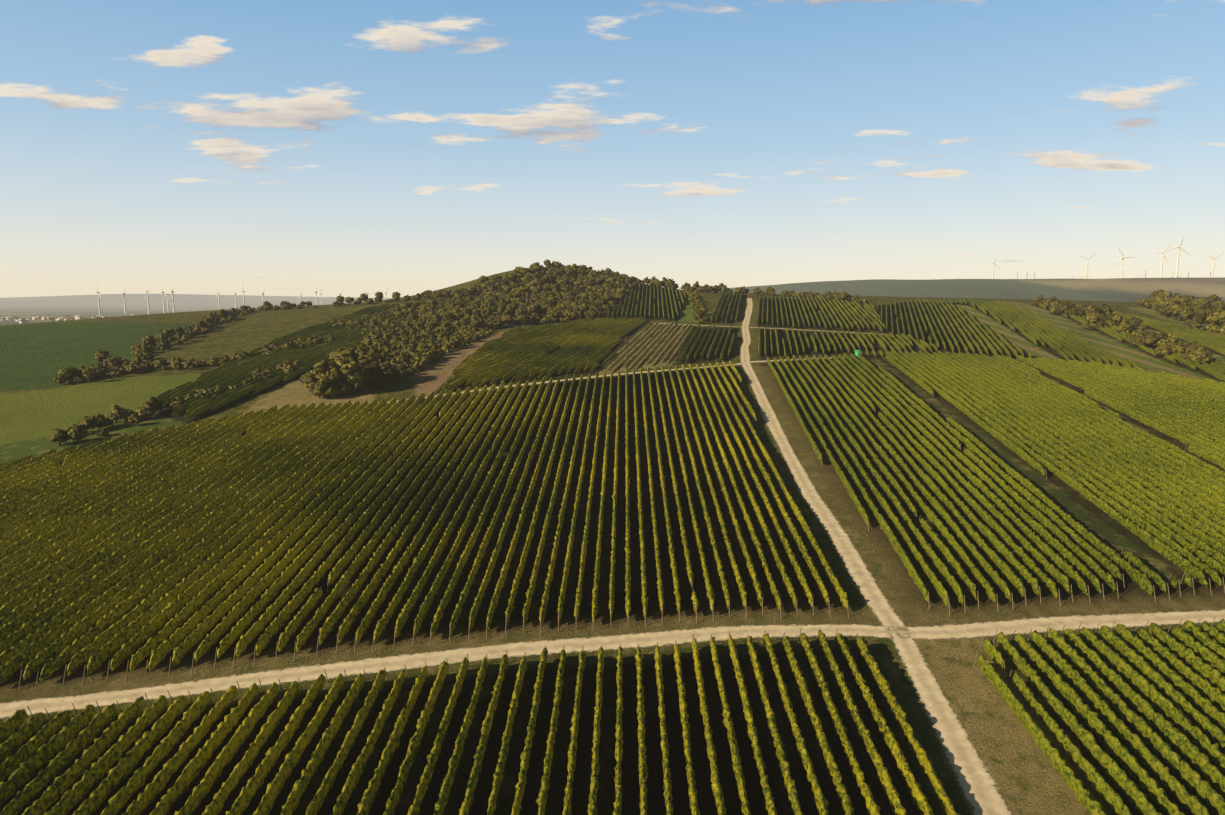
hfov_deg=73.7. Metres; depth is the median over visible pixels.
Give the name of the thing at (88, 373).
tree
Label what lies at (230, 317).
bush
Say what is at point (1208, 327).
bush
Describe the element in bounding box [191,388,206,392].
bush
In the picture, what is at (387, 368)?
tree
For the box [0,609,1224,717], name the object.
road
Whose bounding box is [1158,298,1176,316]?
tree
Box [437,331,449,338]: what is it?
bush
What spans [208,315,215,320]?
bush
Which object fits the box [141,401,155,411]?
tree
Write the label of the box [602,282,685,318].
vine rows
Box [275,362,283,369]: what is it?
bush
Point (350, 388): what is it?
bush
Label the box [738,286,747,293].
bush
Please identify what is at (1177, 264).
wind turbine
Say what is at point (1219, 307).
bush
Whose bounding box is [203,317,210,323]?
bush
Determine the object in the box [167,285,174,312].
wind turbine
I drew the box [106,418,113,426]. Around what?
bush
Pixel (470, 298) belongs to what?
bush
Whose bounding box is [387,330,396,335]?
bush
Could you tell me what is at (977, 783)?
road
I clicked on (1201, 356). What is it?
tree
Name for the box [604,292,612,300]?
tree
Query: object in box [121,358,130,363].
bush
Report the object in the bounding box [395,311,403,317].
bush
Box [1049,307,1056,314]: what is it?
bush
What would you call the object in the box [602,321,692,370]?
young vine rows
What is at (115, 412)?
tree
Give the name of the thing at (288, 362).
bush
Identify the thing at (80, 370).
tree
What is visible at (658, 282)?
bush
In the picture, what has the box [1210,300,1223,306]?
bush
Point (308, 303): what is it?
bush
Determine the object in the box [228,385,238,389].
bush
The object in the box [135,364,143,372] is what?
bush
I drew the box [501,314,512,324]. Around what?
tree
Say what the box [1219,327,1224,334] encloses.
bush
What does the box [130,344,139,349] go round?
bush
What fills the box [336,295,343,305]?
bush
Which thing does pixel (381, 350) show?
bush
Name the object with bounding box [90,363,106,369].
tree
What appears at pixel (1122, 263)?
wind turbine
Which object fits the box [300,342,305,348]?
bush
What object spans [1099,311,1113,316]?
bush
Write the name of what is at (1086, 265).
wind turbine
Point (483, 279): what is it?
bush
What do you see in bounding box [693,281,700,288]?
bush
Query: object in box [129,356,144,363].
bush
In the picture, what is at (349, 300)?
bush
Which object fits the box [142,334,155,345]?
tree
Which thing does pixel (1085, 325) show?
bush
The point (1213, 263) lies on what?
wind turbine
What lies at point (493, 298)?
bush
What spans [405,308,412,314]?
bush
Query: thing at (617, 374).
cross path
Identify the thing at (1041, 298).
bush
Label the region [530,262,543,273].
tree
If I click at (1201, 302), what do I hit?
tree
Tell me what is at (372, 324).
bush
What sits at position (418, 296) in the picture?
bush
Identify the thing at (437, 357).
bush
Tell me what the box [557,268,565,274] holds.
bush
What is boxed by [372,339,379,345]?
bush
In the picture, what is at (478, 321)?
tree
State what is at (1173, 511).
vine rows
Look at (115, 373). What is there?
bush
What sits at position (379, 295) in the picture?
bush
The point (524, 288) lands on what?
bush
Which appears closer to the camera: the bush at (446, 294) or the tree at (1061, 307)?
the tree at (1061, 307)
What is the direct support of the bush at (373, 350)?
on the terrain
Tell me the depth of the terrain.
105.62 m
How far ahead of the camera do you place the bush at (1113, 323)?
315.38 m
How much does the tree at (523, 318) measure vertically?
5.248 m
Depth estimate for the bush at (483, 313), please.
345.01 m
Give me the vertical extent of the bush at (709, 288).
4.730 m
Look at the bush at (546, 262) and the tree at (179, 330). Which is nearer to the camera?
the tree at (179, 330)
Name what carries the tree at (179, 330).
on the terrain
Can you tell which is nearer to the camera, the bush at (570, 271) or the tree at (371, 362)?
the tree at (371, 362)
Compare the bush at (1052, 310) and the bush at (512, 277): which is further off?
the bush at (512, 277)
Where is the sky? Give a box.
[0,0,1224,297]
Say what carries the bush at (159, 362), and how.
on the terrain
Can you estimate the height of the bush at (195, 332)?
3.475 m
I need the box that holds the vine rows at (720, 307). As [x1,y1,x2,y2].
[711,291,741,321]
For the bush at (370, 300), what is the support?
on the terrain
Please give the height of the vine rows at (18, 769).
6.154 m
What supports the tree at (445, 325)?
on the terrain
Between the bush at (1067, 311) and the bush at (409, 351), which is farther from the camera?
the bush at (1067, 311)
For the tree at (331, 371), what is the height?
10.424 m
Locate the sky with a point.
(414, 147)
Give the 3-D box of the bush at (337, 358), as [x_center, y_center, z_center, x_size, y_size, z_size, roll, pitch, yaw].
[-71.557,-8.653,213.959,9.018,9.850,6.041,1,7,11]
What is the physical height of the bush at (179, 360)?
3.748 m
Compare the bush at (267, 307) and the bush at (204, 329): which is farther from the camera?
the bush at (267, 307)
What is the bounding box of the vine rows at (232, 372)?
[156,302,435,420]
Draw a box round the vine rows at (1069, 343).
[877,299,1224,380]
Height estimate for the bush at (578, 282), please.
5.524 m
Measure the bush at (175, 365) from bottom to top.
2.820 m
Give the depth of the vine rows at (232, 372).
245.67 m
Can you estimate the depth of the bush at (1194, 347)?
247.08 m
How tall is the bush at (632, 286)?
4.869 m
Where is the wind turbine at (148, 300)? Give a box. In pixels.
[144,285,150,313]
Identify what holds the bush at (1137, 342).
on the terrain
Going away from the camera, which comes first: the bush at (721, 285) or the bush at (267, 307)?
the bush at (267, 307)
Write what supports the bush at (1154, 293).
on the terrain
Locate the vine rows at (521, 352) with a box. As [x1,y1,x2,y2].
[442,316,645,391]
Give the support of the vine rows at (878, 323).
on the terrain
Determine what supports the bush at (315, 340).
on the terrain
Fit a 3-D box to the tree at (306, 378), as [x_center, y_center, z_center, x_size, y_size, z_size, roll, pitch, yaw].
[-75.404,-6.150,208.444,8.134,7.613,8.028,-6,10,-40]
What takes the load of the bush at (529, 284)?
on the terrain
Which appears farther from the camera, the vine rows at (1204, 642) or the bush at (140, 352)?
the bush at (140, 352)
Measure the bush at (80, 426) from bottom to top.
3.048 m
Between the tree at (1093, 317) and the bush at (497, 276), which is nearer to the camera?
the tree at (1093, 317)
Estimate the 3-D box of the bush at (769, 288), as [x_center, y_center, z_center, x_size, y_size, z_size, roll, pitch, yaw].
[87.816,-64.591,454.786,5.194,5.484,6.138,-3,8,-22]
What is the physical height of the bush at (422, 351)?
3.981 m
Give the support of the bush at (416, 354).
on the terrain
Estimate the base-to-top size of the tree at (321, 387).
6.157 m
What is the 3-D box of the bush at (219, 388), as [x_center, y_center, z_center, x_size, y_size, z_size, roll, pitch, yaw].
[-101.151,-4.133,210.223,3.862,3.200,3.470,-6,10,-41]
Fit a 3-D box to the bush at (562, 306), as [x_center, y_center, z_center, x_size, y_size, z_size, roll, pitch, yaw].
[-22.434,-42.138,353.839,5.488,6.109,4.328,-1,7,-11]
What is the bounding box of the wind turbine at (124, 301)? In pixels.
[123,289,125,313]
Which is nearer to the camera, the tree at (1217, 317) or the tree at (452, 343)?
the tree at (452, 343)
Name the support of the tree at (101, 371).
on the terrain
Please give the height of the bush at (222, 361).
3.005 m
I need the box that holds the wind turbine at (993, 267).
[986,257,997,278]
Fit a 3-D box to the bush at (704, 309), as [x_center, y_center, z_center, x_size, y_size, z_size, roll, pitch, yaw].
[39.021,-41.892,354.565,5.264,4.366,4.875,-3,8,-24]
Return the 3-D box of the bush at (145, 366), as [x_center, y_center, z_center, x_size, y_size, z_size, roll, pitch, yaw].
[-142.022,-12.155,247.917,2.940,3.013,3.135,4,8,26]
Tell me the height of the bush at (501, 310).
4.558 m
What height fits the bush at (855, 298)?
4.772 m
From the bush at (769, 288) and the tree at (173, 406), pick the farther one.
the bush at (769, 288)
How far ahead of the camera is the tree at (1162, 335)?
274.21 m
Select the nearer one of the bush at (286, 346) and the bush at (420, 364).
the bush at (420, 364)
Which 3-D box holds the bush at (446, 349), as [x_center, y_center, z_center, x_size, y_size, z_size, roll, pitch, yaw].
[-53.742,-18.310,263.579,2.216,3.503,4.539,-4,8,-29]
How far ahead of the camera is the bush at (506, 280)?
438.09 m
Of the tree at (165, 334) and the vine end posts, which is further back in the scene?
the tree at (165, 334)
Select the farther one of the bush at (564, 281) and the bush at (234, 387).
the bush at (564, 281)
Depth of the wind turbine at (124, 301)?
4035.61 m
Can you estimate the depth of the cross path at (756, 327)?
316.33 m
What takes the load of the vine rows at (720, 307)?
on the terrain
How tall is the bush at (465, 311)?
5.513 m
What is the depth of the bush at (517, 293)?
403.71 m
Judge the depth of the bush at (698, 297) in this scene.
398.94 m
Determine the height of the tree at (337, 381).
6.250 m
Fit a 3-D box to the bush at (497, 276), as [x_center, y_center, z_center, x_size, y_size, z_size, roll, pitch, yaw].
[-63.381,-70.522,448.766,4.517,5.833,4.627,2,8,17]
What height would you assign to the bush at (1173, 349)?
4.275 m
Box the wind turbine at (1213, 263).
[1205,252,1223,277]
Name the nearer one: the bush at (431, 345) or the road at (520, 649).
the road at (520, 649)
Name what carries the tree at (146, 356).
on the terrain
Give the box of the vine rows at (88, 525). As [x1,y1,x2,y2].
[0,361,846,683]
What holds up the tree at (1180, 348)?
on the terrain
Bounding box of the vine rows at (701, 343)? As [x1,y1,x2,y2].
[678,324,734,362]
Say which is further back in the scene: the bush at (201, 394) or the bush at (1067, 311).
the bush at (1067, 311)
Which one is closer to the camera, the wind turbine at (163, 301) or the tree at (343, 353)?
the tree at (343, 353)
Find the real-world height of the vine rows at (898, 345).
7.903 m
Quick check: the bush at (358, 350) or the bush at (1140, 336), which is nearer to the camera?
the bush at (358, 350)
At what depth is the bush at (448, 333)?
299.89 m
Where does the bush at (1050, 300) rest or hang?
on the terrain
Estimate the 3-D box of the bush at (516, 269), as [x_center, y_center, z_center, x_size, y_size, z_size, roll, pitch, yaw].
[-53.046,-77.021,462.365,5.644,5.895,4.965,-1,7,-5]
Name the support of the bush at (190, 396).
on the terrain
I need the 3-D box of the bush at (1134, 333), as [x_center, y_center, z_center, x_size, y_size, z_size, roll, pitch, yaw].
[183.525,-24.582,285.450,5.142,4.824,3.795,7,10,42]
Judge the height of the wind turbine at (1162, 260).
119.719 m
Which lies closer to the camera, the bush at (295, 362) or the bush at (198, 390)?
the bush at (198, 390)
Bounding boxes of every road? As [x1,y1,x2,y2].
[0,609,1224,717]
[740,298,1010,814]
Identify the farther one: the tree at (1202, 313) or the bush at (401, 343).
the tree at (1202, 313)
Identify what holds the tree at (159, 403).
on the terrain
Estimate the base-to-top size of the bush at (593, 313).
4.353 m
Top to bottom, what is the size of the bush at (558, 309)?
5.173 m
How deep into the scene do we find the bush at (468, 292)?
416.26 m
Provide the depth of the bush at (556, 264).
477.04 m
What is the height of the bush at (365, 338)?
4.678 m
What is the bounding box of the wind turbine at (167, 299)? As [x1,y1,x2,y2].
[165,287,168,311]
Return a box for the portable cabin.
[855,350,860,358]
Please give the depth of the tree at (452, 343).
272.39 m
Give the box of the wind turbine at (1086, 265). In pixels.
[1079,253,1095,278]
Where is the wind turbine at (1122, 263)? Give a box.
[1116,248,1131,277]
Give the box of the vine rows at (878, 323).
[757,295,885,330]
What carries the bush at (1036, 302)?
on the terrain
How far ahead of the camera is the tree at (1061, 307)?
357.63 m
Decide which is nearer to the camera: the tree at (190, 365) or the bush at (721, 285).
the tree at (190, 365)
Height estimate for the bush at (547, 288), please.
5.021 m
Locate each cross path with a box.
[315,357,849,407]
[654,323,883,334]
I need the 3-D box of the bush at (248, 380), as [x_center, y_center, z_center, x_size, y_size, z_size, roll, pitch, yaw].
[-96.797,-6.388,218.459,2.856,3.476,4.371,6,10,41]
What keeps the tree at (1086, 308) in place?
on the terrain
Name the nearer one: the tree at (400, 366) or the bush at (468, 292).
the tree at (400, 366)
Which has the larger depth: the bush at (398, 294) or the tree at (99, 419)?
the bush at (398, 294)
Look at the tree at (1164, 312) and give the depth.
361.72 m
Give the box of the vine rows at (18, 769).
[0,630,959,814]
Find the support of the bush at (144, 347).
on the terrain
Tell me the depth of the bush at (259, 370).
228.75 m
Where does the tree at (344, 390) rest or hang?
on the terrain
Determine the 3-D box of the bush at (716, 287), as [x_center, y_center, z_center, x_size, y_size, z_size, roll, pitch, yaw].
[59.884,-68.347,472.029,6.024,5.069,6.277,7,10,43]
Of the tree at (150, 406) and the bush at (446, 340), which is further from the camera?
the bush at (446, 340)
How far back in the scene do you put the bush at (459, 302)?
380.05 m
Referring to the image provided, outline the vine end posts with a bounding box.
[0,350,1224,722]
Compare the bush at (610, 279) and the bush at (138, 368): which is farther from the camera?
the bush at (610, 279)
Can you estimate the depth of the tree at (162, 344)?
287.84 m
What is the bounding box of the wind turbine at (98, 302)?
[93,292,100,314]
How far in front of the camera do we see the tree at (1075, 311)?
350.47 m
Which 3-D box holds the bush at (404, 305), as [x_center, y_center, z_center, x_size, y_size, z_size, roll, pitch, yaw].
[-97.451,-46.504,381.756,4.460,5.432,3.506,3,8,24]
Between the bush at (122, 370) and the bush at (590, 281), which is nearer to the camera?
the bush at (122, 370)
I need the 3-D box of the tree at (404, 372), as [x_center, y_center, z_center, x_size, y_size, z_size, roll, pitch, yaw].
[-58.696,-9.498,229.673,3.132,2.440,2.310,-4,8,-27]
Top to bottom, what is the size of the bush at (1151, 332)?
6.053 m
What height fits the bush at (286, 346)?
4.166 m
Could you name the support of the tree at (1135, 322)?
on the terrain
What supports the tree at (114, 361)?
on the terrain
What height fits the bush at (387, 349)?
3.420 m
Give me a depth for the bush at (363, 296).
444.48 m
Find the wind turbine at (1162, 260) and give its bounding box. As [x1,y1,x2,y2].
[1156,243,1170,277]
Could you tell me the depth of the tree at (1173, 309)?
345.59 m
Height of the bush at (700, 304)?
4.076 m
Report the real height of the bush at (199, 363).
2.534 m
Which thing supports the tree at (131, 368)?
on the terrain
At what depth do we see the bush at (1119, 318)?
329.10 m
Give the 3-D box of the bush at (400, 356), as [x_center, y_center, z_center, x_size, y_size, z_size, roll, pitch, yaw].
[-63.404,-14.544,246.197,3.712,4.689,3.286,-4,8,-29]
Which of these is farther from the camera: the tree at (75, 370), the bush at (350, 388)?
the tree at (75, 370)
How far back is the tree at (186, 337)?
311.26 m
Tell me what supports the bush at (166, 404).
on the terrain
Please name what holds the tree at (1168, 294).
on the terrain
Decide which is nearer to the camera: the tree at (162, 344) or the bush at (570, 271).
the tree at (162, 344)
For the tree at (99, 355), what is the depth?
254.77 m
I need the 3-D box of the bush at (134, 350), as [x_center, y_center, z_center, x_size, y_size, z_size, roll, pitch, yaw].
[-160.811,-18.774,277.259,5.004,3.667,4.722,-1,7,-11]
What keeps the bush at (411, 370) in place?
on the terrain
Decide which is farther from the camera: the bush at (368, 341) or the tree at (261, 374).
the bush at (368, 341)
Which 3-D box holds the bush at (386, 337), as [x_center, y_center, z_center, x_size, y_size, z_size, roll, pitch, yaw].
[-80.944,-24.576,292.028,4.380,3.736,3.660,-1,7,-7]
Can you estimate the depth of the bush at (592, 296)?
387.64 m
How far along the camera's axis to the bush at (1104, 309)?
358.02 m
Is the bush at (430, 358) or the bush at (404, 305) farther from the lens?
the bush at (404, 305)
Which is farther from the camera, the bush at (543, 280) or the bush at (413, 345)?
the bush at (543, 280)
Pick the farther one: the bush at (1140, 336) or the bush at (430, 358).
the bush at (1140, 336)
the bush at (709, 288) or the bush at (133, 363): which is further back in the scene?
the bush at (709, 288)
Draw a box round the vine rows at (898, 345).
[758,326,937,355]
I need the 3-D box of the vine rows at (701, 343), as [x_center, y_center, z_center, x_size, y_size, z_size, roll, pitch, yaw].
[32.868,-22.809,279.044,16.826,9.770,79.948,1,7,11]
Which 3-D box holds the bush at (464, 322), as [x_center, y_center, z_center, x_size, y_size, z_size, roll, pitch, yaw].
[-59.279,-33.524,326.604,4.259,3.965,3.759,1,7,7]
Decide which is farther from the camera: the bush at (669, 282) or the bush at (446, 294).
the bush at (669, 282)
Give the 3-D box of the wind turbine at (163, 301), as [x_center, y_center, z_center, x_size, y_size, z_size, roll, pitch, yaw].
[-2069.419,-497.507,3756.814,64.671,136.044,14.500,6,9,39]
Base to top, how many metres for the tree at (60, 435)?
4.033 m
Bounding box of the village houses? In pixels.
[0,308,238,322]
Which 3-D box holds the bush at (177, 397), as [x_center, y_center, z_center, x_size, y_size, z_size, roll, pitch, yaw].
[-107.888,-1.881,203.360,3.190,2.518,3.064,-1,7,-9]
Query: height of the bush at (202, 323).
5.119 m
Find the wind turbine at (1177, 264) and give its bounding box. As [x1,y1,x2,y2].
[1166,234,1189,277]
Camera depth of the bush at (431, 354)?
250.77 m
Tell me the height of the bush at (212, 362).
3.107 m
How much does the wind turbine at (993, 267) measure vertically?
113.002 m
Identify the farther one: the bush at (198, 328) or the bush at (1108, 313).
the bush at (1108, 313)
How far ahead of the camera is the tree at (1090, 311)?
347.94 m
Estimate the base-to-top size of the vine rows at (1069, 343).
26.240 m
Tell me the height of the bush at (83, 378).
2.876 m
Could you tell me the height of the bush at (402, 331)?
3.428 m
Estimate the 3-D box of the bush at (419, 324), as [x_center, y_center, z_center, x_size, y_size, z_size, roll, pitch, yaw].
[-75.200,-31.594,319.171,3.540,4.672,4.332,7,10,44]
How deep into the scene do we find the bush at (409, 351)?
252.92 m
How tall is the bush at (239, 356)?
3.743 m
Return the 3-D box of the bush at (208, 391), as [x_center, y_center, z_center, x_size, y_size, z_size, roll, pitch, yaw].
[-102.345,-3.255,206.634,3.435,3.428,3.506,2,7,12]
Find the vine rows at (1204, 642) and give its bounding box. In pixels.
[977,619,1224,814]
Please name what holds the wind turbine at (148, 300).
on the terrain
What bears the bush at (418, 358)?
on the terrain
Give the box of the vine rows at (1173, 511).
[767,349,1224,606]
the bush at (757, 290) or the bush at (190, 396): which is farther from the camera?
the bush at (757, 290)
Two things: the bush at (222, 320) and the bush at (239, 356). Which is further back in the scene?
the bush at (222, 320)
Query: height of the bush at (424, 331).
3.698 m
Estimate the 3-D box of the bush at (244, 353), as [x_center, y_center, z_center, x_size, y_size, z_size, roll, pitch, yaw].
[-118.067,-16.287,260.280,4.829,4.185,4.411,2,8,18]
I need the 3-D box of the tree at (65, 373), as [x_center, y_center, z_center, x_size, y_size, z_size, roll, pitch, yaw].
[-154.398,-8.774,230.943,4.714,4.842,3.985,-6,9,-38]
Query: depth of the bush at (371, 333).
298.45 m
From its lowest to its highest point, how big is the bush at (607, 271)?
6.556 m
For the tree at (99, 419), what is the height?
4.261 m
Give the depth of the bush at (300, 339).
287.68 m
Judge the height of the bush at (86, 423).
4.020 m
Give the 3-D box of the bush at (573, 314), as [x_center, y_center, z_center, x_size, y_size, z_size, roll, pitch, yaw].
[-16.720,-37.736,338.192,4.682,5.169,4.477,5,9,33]
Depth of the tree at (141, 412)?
187.45 m
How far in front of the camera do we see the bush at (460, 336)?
287.59 m
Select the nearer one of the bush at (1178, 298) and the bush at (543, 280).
the bush at (1178, 298)
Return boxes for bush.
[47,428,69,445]
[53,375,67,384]
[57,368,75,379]
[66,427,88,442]
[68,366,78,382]
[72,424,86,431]
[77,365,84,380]
[78,375,93,380]
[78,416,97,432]
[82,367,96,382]
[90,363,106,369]
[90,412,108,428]
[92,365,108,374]
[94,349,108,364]
[95,428,109,436]
[103,355,111,365]
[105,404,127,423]
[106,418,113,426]
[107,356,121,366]
[111,370,121,376]
[119,367,127,373]
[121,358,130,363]
[123,361,139,365]
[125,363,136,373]
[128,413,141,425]
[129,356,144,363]
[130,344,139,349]
[131,347,146,354]
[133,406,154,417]
[134,350,145,359]
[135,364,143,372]
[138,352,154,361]
[139,363,150,371]
[140,344,149,350]
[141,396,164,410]
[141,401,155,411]
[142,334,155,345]
[153,358,165,367]
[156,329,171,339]
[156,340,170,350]
[163,400,169,409]
[168,328,175,335]
[168,357,175,364]
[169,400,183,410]
[171,362,180,369]
[171,395,181,400]
[173,357,186,365]
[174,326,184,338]
[174,339,182,344]
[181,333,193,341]
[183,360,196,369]
[183,393,193,400]
[188,329,199,335]
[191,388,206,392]
[192,361,205,366]
[193,326,202,330]
[194,391,208,399]
[195,321,206,326]
[201,327,209,332]
[201,388,214,393]
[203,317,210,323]
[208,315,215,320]
[208,358,217,366]
[214,386,226,393]
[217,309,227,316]
[218,317,227,324]
[218,358,225,364]
[222,354,229,361]
[227,314,234,321]
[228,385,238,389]
[232,354,244,360]
[233,350,247,356]
[243,377,259,384]
[251,367,267,375]
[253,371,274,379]
[259,345,271,350]
[264,305,270,310]
[268,342,280,348]
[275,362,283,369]
[281,342,291,349]
[283,360,294,366]
[283,364,296,373]
[288,341,297,348]
[291,359,298,365]
[294,337,307,341]
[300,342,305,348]
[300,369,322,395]
[305,301,312,307]
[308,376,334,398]
[311,334,323,340]
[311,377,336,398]
[312,338,320,344]
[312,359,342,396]
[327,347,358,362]
[329,356,341,362]
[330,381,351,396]
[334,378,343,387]
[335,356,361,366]
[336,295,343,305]
[337,379,353,395]
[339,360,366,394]
[345,297,353,305]
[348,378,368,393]
[355,346,364,353]
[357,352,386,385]
[360,293,367,303]
[361,335,371,344]
[365,338,372,345]
[366,298,373,303]
[367,346,378,353]
[368,321,377,326]
[368,330,376,336]
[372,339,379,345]
[374,332,383,340]
[375,291,382,302]
[378,340,388,349]
[378,346,386,353]
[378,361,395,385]
[382,334,391,342]
[384,345,389,352]
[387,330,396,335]
[392,292,400,301]
[392,295,399,301]
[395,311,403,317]
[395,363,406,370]
[396,352,406,360]
[397,340,406,348]
[398,328,406,334]
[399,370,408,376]
[400,302,407,309]
[401,347,414,354]
[401,356,409,363]
[404,319,412,327]
[404,359,416,367]
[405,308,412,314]
[407,341,417,348]
[407,367,415,375]
[413,351,419,358]
[413,360,425,370]
[414,321,423,328]
[415,293,421,300]
[415,348,426,354]
[415,356,429,364]
[417,342,429,349]
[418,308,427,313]
[419,328,430,335]
[422,351,435,357]
[425,354,433,362]
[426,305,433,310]
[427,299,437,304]
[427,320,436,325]
[427,324,434,331]
[428,342,436,348]
[430,348,440,354]
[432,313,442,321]
[433,292,441,299]
[434,354,441,361]
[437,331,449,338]
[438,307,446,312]
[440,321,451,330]
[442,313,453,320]
[442,345,449,354]
[443,291,450,297]
[443,337,449,344]
[446,330,452,335]
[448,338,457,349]
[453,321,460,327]
[454,334,463,339]
[454,336,461,348]
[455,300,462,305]
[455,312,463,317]
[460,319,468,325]
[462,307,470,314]
[463,331,473,339]
[464,290,472,295]
[467,296,474,301]
[468,323,477,329]
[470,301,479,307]
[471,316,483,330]
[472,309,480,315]
[479,275,486,282]
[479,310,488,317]
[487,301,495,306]
[488,296,497,301]
[493,274,501,279]
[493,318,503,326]
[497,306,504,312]
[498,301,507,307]
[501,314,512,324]
[503,277,510,283]
[508,274,516,280]
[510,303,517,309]
[514,266,522,272]
[514,291,521,296]
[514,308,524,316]
[516,296,525,302]
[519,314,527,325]
[520,286,528,292]
[525,282,535,286]
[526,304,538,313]
[533,286,540,293]
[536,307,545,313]
[539,278,547,284]
[543,259,551,264]
[543,285,550,290]
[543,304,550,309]
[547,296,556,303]
[553,262,560,266]
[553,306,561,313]
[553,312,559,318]
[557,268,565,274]
[558,279,567,284]
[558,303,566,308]
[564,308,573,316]
[567,268,574,274]
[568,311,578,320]
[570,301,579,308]
[573,279,582,285]
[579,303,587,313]
[580,292,589,298]
[586,279,594,284]
[589,294,596,299]
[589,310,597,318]
[604,268,611,274]
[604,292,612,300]
[606,276,615,281]
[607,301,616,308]
[628,283,636,290]
[654,280,661,285]
[664,278,674,288]
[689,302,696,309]
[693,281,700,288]
[693,308,705,315]
[694,294,702,300]
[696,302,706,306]
[698,306,708,312]
[703,316,709,321]
[705,285,713,291]
[712,285,720,292]
[718,283,726,292]
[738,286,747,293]
[753,287,761,295]
[766,287,775,293]
[806,293,814,298]
[838,291,849,301]
[851,295,859,301]
[1031,298,1041,306]
[1034,295,1044,300]
[1044,297,1054,304]
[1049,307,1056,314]
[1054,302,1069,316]
[1062,307,1071,314]
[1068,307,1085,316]
[1079,323,1090,328]
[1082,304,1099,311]
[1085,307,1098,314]
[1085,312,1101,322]
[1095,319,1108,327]
[1099,304,1112,313]
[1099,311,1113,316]
[1107,320,1117,326]
[1111,314,1126,322]
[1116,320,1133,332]
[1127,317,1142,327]
[1129,330,1142,339]
[1130,339,1146,346]
[1134,333,1145,339]
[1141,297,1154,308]
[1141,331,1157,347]
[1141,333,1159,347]
[1150,289,1163,297]
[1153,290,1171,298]
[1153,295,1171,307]
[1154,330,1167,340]
[1154,340,1170,350]
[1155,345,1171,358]
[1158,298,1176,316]
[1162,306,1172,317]
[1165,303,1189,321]
[1166,332,1177,338]
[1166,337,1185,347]
[1169,346,1177,353]
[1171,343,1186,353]
[1172,296,1186,303]
[1178,352,1188,358]
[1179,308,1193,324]
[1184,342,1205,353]
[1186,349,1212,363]
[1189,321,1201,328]
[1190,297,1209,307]
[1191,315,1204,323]
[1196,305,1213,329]
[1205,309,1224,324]
[1205,325,1218,332]
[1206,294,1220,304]
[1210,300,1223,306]
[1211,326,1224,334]
[1213,304,1224,310]
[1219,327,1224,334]
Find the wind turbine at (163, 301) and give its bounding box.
[160,288,164,312]
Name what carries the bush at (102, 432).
on the terrain
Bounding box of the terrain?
[0,267,1224,814]
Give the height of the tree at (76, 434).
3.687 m
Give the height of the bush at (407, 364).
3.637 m
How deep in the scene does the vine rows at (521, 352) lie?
259.57 m
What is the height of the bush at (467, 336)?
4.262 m
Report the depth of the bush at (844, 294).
413.56 m
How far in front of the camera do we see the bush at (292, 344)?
275.41 m
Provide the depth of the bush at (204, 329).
335.78 m
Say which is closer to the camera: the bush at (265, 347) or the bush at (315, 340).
the bush at (265, 347)

